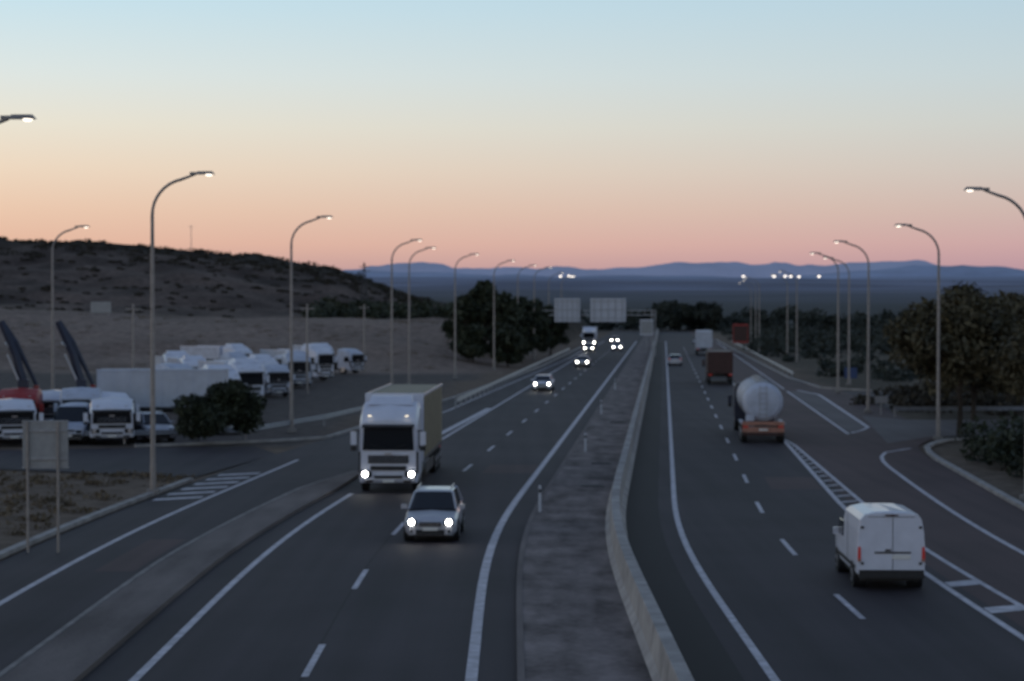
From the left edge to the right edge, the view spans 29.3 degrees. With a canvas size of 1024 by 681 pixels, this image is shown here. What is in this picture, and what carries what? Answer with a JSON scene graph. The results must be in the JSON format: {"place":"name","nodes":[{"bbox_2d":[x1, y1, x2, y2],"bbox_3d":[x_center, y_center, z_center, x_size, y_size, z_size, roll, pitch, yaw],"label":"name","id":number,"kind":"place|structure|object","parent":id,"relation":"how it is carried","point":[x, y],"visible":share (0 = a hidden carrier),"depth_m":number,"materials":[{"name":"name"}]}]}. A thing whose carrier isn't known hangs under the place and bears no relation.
{"place":"outdoors","nodes":[
{"label":"outdoors","id":0,"kind":"place"},
{"bbox_2d":[0,446,274,476],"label":"side road","id":1,"kind":"structure","parent":0,"point":[189,461],"depth_m":100.42,"materials":[{"name":"asphalt"}]},
{"bbox_2d":[0,239,1023,560],"bbox_3d":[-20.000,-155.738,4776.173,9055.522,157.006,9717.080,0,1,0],"label":"ground","id":2,"kind":"structure","parent":0,"point":[268,309],"depth_m":294.96,"materials":[{"name":"soil"}]},
{"bbox_2d":[0,114,35,123],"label":"street lamp","id":3,"kind":"object","parent":2,"relation":"on","point":[24,117],"visible":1,"depth_m":57.09,"materials":[{"name":"metal"}]},
{"bbox_2d":[0,398,43,439],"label":"parked truck","id":4,"kind":"object","parent":2,"relation":"on","point":[15,413],"visible":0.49,"depth_m":109.94,"materials":[{"name":"white paint"}]},
{"bbox_2d":[0,320,44,419],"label":"crane truck","id":5,"kind":"object","parent":2,"relation":"on","point":[23,390],"visible":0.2,"depth_m":119.72,"materials":[{"name":"red paint"}]},
{"bbox_2d":[22,420,68,552],"bbox_3d":[-14.900,4.713,62.541,1.500,4.325,0.178,0,1,0],"label":"traffic sign","id":6,"kind":"object","parent":2,"relation":"on","point":[45,444],"visible":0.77,"depth_m":62.54,"materials":[{"name":"metal"}]},
{"bbox_2d":[42,389,60,419],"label":"parked truck","id":7,"kind":"object","parent":2,"relation":"on","point":[51,398],"visible":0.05,"depth_m":121.09,"materials":[{"name":"white paint"}]},
{"bbox_2d":[51,225,88,389],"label":"street lamp","id":8,"kind":"object","parent":2,"relation":"on","point":[52,321],"visible":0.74,"depth_m":136.42,"materials":[{"name":"metal"}]},
{"bbox_2d":[53,402,89,443],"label":"parked van","id":9,"kind":"object","parent":2,"relation":"on","point":[72,413],"visible":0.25,"depth_m":112.44,"materials":[{"name":"white paint"}]},
{"bbox_2d":[54,320,101,413],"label":"crane truck","id":10,"kind":"object","parent":2,"relation":"on","point":[80,392],"visible":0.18,"depth_m":120.61,"materials":[{"name":"white paint"}]},
{"bbox_2d":[91,302,110,315],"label":"direction sign","id":11,"kind":"object","parent":2,"relation":"on","point":[100,307],"visible":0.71,"depth_m":304.93,"materials":[{"name":"metal"}]},
{"bbox_2d":[83,397,140,443],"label":"parked truck","id":12,"kind":"object","parent":2,"relation":"on","point":[110,417],"visible":1,"depth_m":110.74,"materials":[{"name":"white paint"}]},
{"bbox_2d":[101,391,139,411],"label":"parked truck","id":13,"kind":"object","parent":2,"relation":"on","point":[106,394],"visible":0.06,"depth_m":119.80,"materials":[{"name":"white paint"}]},
{"bbox_2d":[125,304,140,368],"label":"utility pole","id":14,"kind":"object","parent":2,"relation":"on","point":[133,345],"visible":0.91,"depth_m":149.94,"materials":[{"name":"wood"}]},
{"bbox_2d":[134,410,174,442],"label":"parked car","id":15,"kind":"object","parent":2,"relation":"on","point":[163,421],"visible":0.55,"depth_m":114.04,"materials":[{"name":"silver metal"}]},
{"bbox_2d":[96,368,228,411],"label":"parked trailer","id":16,"kind":"object","parent":2,"relation":"on","point":[171,384],"visible":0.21,"depth_m":125.83,"materials":[{"name":"white paint"}]},
{"bbox_2d":[155,351,188,364],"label":"parked truck","id":17,"kind":"object","parent":2,"relation":"on","point":[170,354],"visible":0.06,"depth_m":183.08,"materials":[{"name":"white paint"}]},
{"bbox_2d":[155,363,193,368],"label":"parked truck","id":18,"kind":"object","parent":2,"relation":"on","point":[171,366],"visible":0.02,"depth_m":156.26,"materials":[{"name":"white paint"}]},
{"bbox_2d":[167,355,205,368],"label":"parked truck","id":19,"kind":"object","parent":2,"relation":"on","point":[191,361],"visible":0.12,"depth_m":170.94,"materials":[{"name":"white paint"}]},
{"bbox_2d":[180,343,252,358],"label":"parked truck","id":20,"kind":"object","parent":2,"relation":"on","point":[211,352],"visible":0.15,"depth_m":207.24,"materials":[{"name":"white paint"}]},
{"bbox_2d":[172,378,267,441],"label":"roadside bush","id":21,"kind":"object","parent":2,"relation":"on","point":[218,408],"visible":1,"depth_m":110.53,"materials":[{"name":"green plant"}]},
{"bbox_2d":[0,236,441,318],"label":"hillside scrub","id":22,"kind":"object","parent":2,"relation":"on","point":[355,285],"visible":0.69,"depth_m":409.85,"materials":[{"name":"green plant"}]},
{"bbox_2d":[84,406,362,443],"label":"guard rail","id":23,"kind":"object","parent":2,"relation":"on","point":[230,430],"visible":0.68,"depth_m":119.09,"materials":[{"name":"metal"}]},
{"bbox_2d":[200,364,246,384],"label":"parked truck","id":24,"kind":"object","parent":2,"relation":"on","point":[234,374],"visible":0.07,"depth_m":138.95,"materials":[{"name":"white paint"}]},
{"bbox_2d":[206,352,247,360],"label":"parked truck","id":25,"kind":"object","parent":2,"relation":"on","point":[226,355],"visible":0.02,"depth_m":190.44,"materials":[{"name":"white paint"}]},
{"bbox_2d":[198,358,268,397],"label":"parked truck","id":26,"kind":"object","parent":2,"relation":"on","point":[250,371],"visible":0.28,"depth_m":153.42,"materials":[{"name":"white paint"}]},
{"bbox_2d":[214,354,278,364],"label":"parked truck","id":27,"kind":"object","parent":2,"relation":"on","point":[261,359],"visible":0.09,"depth_m":178.53,"materials":[{"name":"white paint"}]},
{"bbox_2d":[0,313,505,535],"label":"dry grass","id":28,"kind":"structure","parent":2,"relation":"on","point":[47,499],"depth_m":85.78,"materials":[{"name":"plant"}]},
{"bbox_2d":[261,364,294,395],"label":"parked truck","id":29,"kind":"object","parent":2,"relation":"on","point":[279,378],"visible":0.7,"depth_m":168.13,"materials":[{"name":"white paint"}]},
{"bbox_2d":[275,351,315,386],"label":"parked truck","id":30,"kind":"object","parent":2,"relation":"on","point":[299,364],"visible":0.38,"depth_m":187.22,"materials":[{"name":"white paint"}]},
{"bbox_2d":[260,344,336,379],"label":"parked truck","id":31,"kind":"object","parent":2,"relation":"on","point":[323,358],"visible":0.55,"depth_m":204.19,"materials":[{"name":"white paint"}]},
{"bbox_2d":[300,304,313,393],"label":"utility pole","id":32,"kind":"object","parent":2,"relation":"on","point":[307,379],"visible":1,"depth_m":174.96,"materials":[{"name":"wood"}]},
{"bbox_2d":[287,215,332,432],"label":"street lamp","id":33,"kind":"object","parent":2,"relation":"on","point":[291,429],"visible":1,"depth_m":121.62,"materials":[{"name":"metal"}]},
{"bbox_2d":[293,343,337,369],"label":"parked truck","id":34,"kind":"object","parent":2,"relation":"on","point":[328,346],"visible":0.08,"depth_m":216.20,"materials":[{"name":"white paint"}]},
{"bbox_2d":[0,331,643,680],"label":"road","id":35,"kind":"structure","parent":2,"relation":"on","point":[406,612],"depth_m":58.80,"materials":[{"name":"asphalt"}]},
{"bbox_2d":[0,478,193,558],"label":"kerb","id":36,"kind":"structure","parent":35,"relation":"on","point":[15,548],"depth_m":71.50,"materials":[{"name":"concrete"}]},
{"bbox_2d":[146,171,214,494],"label":"street lamp","id":37,"kind":"object","parent":36,"relation":"on","point":[152,399],"visible":1,"depth_m":81.45,"materials":[{"name":"metal"}]},
{"bbox_2d":[0,470,359,680],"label":"separator island","id":38,"kind":"structure","parent":35,"relation":"on","point":[82,645],"depth_m":52.52,"materials":[{"name":"concrete"}]},
{"bbox_2d":[134,345,582,446],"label":"kerb","id":39,"kind":"structure","parent":35,"relation":"on","point":[276,440],"depth_m":114.18,"materials":[{"name":"concrete"}]},
{"bbox_2d":[351,383,442,489],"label":"box truck","id":40,"kind":"object","parent":35,"relation":"on","point":[400,438],"visible":1,"depth_m":82.47,"materials":[{"name":"white paint"}]},
{"bbox_2d":[401,483,464,540],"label":"suv car","id":41,"kind":"object","parent":35,"relation":"on","point":[435,511],"visible":1,"depth_m":65.93,"materials":[{"name":"silver metal"}]},
{"bbox_2d":[0,341,1023,680],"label":"road markings","id":42,"kind":"object","parent":35,"relation":"on","point":[476,641],"visible":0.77,"depth_m":62.30,"materials":[{"name":"paint"}]},
{"bbox_2d":[455,348,569,407],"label":"guard rail","id":43,"kind":"object","parent":35,"relation":"on","point":[465,396],"visible":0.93,"depth_m":193.61,"materials":[{"name":"metal"}]},
{"bbox_2d":[531,374,554,390],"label":"white car","id":44,"kind":"object","parent":35,"relation":"on","point":[543,382],"visible":1,"depth_m":180.14,"materials":[{"name":"paint"}]},
{"bbox_2d":[574,355,590,366],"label":"oncoming car","id":45,"kind":"object","parent":35,"relation":"on","point":[582,360],"visible":1,"depth_m":249.56,"materials":[{"name":"silver metal"}]},
{"bbox_2d":[516,331,654,680],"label":"median strip","id":46,"kind":"object","parent":35,"relation":"on","point":[573,622],"visible":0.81,"depth_m":56.75,"materials":[{"name":"concrete"}]},
{"bbox_2d":[538,485,541,511],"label":"delineator post","id":47,"kind":"object","parent":46,"relation":"on","point":[539,502],"visible":1,"depth_m":73.69,"materials":[{"name":"white plastic"}]},
{"bbox_2d":[580,421,624,486],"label":"drain cover","id":48,"kind":"object","parent":46,"relation":"on","point":[599,463],"visible":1,"depth_m":95.87,"materials":[{"name":"black metal"}]},
{"bbox_2d":[605,328,693,680],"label":"concrete barrier","id":49,"kind":"object","parent":46,"relation":"on","point":[662,656],"visible":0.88,"depth_m":51.90,"materials":[{"name":"concrete"}]},
{"bbox_2d":[581,327,596,346],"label":"box truck","id":50,"kind":"object","parent":35,"relation":"on","point":[588,334],"visible":0.94,"depth_m":372.07,"materials":[{"name":"white paint"}]},
{"bbox_2d":[583,343,594,351],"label":"oncoming car","id":51,"kind":"object","parent":35,"relation":"on","point":[589,347],"visible":0.99,"depth_m":330.62,"materials":[{"name":"silver metal"}]},
{"bbox_2d":[612,342,622,350],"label":"oncoming car","id":52,"kind":"object","parent":35,"relation":"on","point":[617,346],"visible":1,"depth_m":338.62,"materials":[{"name":"white paint"}]},
{"bbox_2d":[335,348,366,373],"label":"parked truck","id":53,"kind":"object","parent":2,"relation":"on","point":[353,360],"visible":0.69,"depth_m":225.94,"materials":[{"name":"white paint"}]},
{"bbox_2d":[359,262,368,300],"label":"power pylon","id":54,"kind":"object","parent":2,"relation":"on","point":[366,292],"visible":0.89,"depth_m":377.55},
{"bbox_2d":[359,304,368,371],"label":"utility pole","id":55,"kind":"object","parent":2,"relation":"on","point":[364,307],"visible":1,"depth_m":231.97,"materials":[{"name":"wood"}]},
{"bbox_2d":[298,295,453,318],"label":"hill foot scrub","id":56,"kind":"object","parent":2,"relation":"on","point":[378,309],"visible":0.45,"depth_m":329.42,"materials":[{"name":"green plant"}]},
{"bbox_2d":[391,239,422,383],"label":"street lamp","id":57,"kind":"object","parent":2,"relation":"on","point":[411,240],"visible":0.79,"depth_m":164.60,"materials":[{"name":"metal"}]},
{"bbox_2d":[408,247,435,383],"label":"street lamp","id":58,"kind":"object","parent":2,"relation":"on","point":[409,378],"visible":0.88,"depth_m":186.61,"materials":[{"name":"metal"}]},
{"bbox_2d":[441,294,488,340],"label":"roadside tree","id":59,"kind":"object","parent":2,"relation":"on","point":[467,311],"visible":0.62,"depth_m":260.98,"materials":[{"name":"green plant"}]},
{"bbox_2d":[453,253,478,378],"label":"street lamp","id":60,"kind":"object","parent":2,"relation":"on","point":[454,377],"visible":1,"depth_m":209.91,"materials":[{"name":"metal"}]},
{"bbox_2d":[447,325,492,361],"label":"roadside tree","id":61,"kind":"object","parent":2,"relation":"on","point":[471,343],"visible":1,"depth_m":248.93,"materials":[{"name":"green plant"}]},
{"bbox_2d":[467,280,499,342],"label":"roadside tree","id":62,"kind":"object","parent":2,"relation":"on","point":[480,293],"visible":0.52,"depth_m":268.76,"materials":[{"name":"green plant"}]},
{"bbox_2d":[476,290,529,352],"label":"roadside tree","id":63,"kind":"object","parent":2,"relation":"on","point":[508,310],"visible":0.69,"depth_m":261.33,"materials":[{"name":"green plant"}]},
{"bbox_2d":[492,260,514,369],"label":"street lamp","id":64,"kind":"object","parent":2,"relation":"on","point":[493,368],"visible":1,"depth_m":239.91,"materials":[{"name":"metal"}]},
{"bbox_2d":[487,323,530,366],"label":"roadside tree","id":65,"kind":"object","parent":2,"relation":"on","point":[512,346],"visible":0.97,"depth_m":248.75,"materials":[{"name":"green plant"}]},
{"bbox_2d":[511,295,548,355],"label":"roadside tree","id":66,"kind":"object","parent":2,"relation":"on","point":[534,320],"visible":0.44,"depth_m":271.18,"materials":[{"name":"green plant"}]},
{"bbox_2d":[523,298,550,352],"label":"roadside tree","id":67,"kind":"object","parent":2,"relation":"on","point":[542,347],"visible":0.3,"depth_m":284.41,"materials":[{"name":"green plant"}]},
{"bbox_2d":[532,267,551,359],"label":"street lamp","id":68,"kind":"object","parent":2,"relation":"on","point":[533,358],"visible":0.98,"depth_m":282.86,"materials":[{"name":"metal"}]},
{"bbox_2d":[535,304,570,355],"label":"roadside tree","id":69,"kind":"object","parent":2,"relation":"on","point":[557,329],"visible":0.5,"depth_m":303.67,"materials":[{"name":"green plant"}]},
{"bbox_2d":[529,298,655,356],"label":"sign gantry","id":70,"kind":"object","parent":2,"relation":"on","point":[601,310],"visible":0.78,"depth_m":299.25,"materials":[{"name":"metal"}]},
{"bbox_2d":[640,319,652,355],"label":"traffic sign","id":71,"kind":"object","parent":2,"relation":"on","point":[646,327],"visible":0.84,"depth_m":297.97,"materials":[{"name":"metal"}]},
{"bbox_2d":[541,299,912,330],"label":"distant tree line","id":72,"kind":"object","parent":2,"relation":"on","point":[676,315],"visible":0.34,"depth_m":611.17,"materials":[{"name":"plant"}]},
{"bbox_2d":[733,324,747,342],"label":"red billboard","id":73,"kind":"object","parent":2,"relation":"on","point":[740,333],"visible":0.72,"depth_m":329.99,"materials":[{"name":"paint"}]},
{"bbox_2d":[732,341,793,376],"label":"guard rail","id":74,"kind":"object","parent":2,"relation":"on","point":[778,365],"visible":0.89,"depth_m":262.91,"materials":[{"name":"metal"}]},
{"bbox_2d":[771,274,787,353],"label":"street lamp","id":75,"kind":"object","parent":2,"relation":"on","point":[787,312],"visible":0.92,"depth_m":300.88,"materials":[{"name":"metal"}]},
{"bbox_2d":[778,271,798,361],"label":"street lamp","id":76,"kind":"object","parent":2,"relation":"on","point":[796,319],"visible":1,"depth_m":270.94,"materials":[{"name":"metal"}]},
{"bbox_2d":[719,321,924,381],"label":"field scrub","id":77,"kind":"object","parent":2,"relation":"on","point":[770,339],"visible":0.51,"depth_m":322.19,"materials":[{"name":"plant"}]},
{"bbox_2d":[809,252,840,392],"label":"street lamp","id":78,"kind":"object","parent":2,"relation":"on","point":[837,390],"visible":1,"depth_m":175.92,"materials":[{"name":"metal"}]},
{"bbox_2d":[823,257,851,384],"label":"street lamp","id":79,"kind":"object","parent":2,"relation":"on","point":[848,383],"visible":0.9,"depth_m":192.92,"materials":[{"name":"metal"}]},
{"bbox_2d":[657,331,1023,680],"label":"road","id":80,"kind":"structure","parent":2,"relation":"on","point":[796,618],"depth_m":56.24,"materials":[{"name":"asphalt"}]},
{"bbox_2d":[667,354,682,364],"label":"grey car","id":81,"kind":"object","parent":80,"relation":"on","point":[674,359],"visible":0.99,"depth_m":256.85,"materials":[{"name":"silver metal"}]},
{"bbox_2d":[626,342,743,680],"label":"road gutter","id":82,"kind":"object","parent":80,"relation":"on","point":[705,655],"visible":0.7,"depth_m":60.13,"materials":[{"name":"concrete"}]},
{"bbox_2d":[693,330,712,354],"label":"box truck","id":83,"kind":"object","parent":80,"relation":"on","point":[703,341],"visible":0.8,"depth_m":309.37,"materials":[{"name":"white paint"}]},
{"bbox_2d":[702,349,732,383],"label":"lorry","id":84,"kind":"object","parent":80,"relation":"on","point":[717,363],"visible":1,"depth_m":194.40,"materials":[{"name":"red paint"}]},
{"bbox_2d":[728,375,784,442],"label":"tanker truck","id":85,"kind":"object","parent":80,"relation":"on","point":[758,401],"visible":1,"depth_m":112.32,"materials":[{"name":"white metal"}]},
{"bbox_2d":[833,503,924,586],"bbox_3d":[10.576,5.811,56.660,2.240,2.240,5.050,0,1,2],"label":"white van","id":86,"kind":"object","parent":80,"relation":"on","point":[880,541],"visible":1,"depth_m":54.26,"materials":[{"name":"paint"}]},
{"bbox_2d":[844,368,856,382],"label":"direction sign","id":87,"kind":"object","parent":2,"relation":"on","point":[853,372],"visible":0.82,"depth_m":200.07,"materials":[{"name":"metal"}]},
{"bbox_2d":[834,240,871,412],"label":"street lamp","id":88,"kind":"object","parent":2,"relation":"on","point":[867,410],"visible":1,"depth_m":143.95,"materials":[{"name":"metal"}]},
{"bbox_2d":[689,331,1023,627],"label":"road exit lane","id":89,"kind":"structure","parent":2,"relation":"on","point":[853,463],"depth_m":84.47,"materials":[{"name":"asphalt"}]},
{"bbox_2d":[790,391,864,431],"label":"traffic island","id":90,"kind":"structure","parent":89,"relation":"on","point":[833,413],"depth_m":145.45,"materials":[{"name":"concrete"}]},
{"bbox_2d":[716,339,988,390],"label":"kerb","id":91,"kind":"structure","parent":89,"relation":"on","point":[791,378],"depth_m":207.88,"materials":[{"name":"concrete"}]},
{"bbox_2d":[924,437,1023,509],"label":"kerb","id":92,"kind":"structure","parent":89,"relation":"on","point":[980,482],"depth_m":89.83,"materials":[{"name":"concrete"}]},
{"bbox_2d":[875,396,887,414],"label":"traffic sign","id":93,"kind":"object","parent":2,"relation":"on","point":[881,399],"visible":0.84,"depth_m":141.08,"materials":[{"name":"metal"}]},
{"bbox_2d":[894,224,942,439],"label":"street lamp","id":94,"kind":"object","parent":2,"relation":"on","point":[937,437],"visible":0.96,"depth_m":114.54,"materials":[{"name":"metal"}]},
{"bbox_2d":[849,382,1023,415],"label":"hedge","id":95,"kind":"object","parent":2,"relation":"on","point":[913,395],"visible":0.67,"depth_m":147.50,"materials":[{"name":"green plant"}]},
{"bbox_2d":[862,416,1023,442],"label":"side road","id":96,"kind":"structure","parent":2,"relation":"on","point":[889,430],"depth_m":126.48,"materials":[{"name":"asphalt"}]},
{"bbox_2d":[882,280,1022,434],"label":"ash tree","id":97,"kind":"object","parent":2,"relation":"on","point":[971,323],"visible":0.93,"depth_m":117.19,"materials":[{"name":"green plant"}]},
{"bbox_2d":[886,383,1021,405],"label":"field scrub","id":98,"kind":"object","parent":2,"relation":"on","point":[953,393],"visible":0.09,"depth_m":167.94,"materials":[{"name":"green plant"}]},
{"bbox_2d":[893,406,1023,416],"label":"guard rail","id":99,"kind":"object","parent":2,"relation":"on","point":[902,408],"visible":1,"depth_m":138.87,"materials":[{"name":"metal"}]},
{"bbox_2d":[910,295,1021,420],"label":"ash tree","id":100,"kind":"object","parent":2,"relation":"on","point":[978,385],"visible":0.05,"depth_m":133.77,"materials":[{"name":"green plant"}]},
{"bbox_2d":[954,409,1023,477],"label":"hedge","id":101,"kind":"object","parent":2,"relation":"on","point":[1002,443],"visible":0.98,"depth_m":95.65,"materials":[{"name":"green plant"}]},
{"bbox_2d":[964,187,1023,500],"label":"street lamp","id":102,"kind":"object","parent":2,"relation":"on","point":[971,189],"visible":1,"depth_m":78.86,"materials":[{"name":"metal"}]},
{"bbox_2d":[986,290,1023,397],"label":"ash tree","id":103,"kind":"object","parent":2,"relation":"on","point":[1018,301],"visible":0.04,"depth_m":149.15,"materials":[{"name":"green plant"}]},
{"bbox_2d":[987,311,1023,403],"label":"ash tree","id":104,"kind":"object","parent":2,"relation":"on","point":[1009,371],"visible":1,"depth_m":112.73,"materials":[{"name":"green plant"}]},
{"bbox_2d":[0,0,1023,269],"label":"sky","id":105,"kind":"structure","parent":0,"point":[582,134],"materials":[{"name":"blue"}]},
{"bbox_2d":[353,260,936,277],"bbox_3d":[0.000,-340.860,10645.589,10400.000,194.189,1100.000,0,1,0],"label":"mountain range","id":106,"kind":"structure","parent":0,"point":[729,269],"depth_m":10484.03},
{"bbox_2d":[342,265,1023,278],"bbox_3d":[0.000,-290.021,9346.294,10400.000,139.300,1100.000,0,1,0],"label":"mountain range","id":107,"kind":"structure","parent":0,"point":[926,270],"depth_m":9180.61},
{"bbox_2d":[842,391,940,411],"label":"exit ramp road","id":108,"kind":"structure","parent":0,"point":[886,406],"depth_m":173.59,"materials":[{"name":"asphalt"}]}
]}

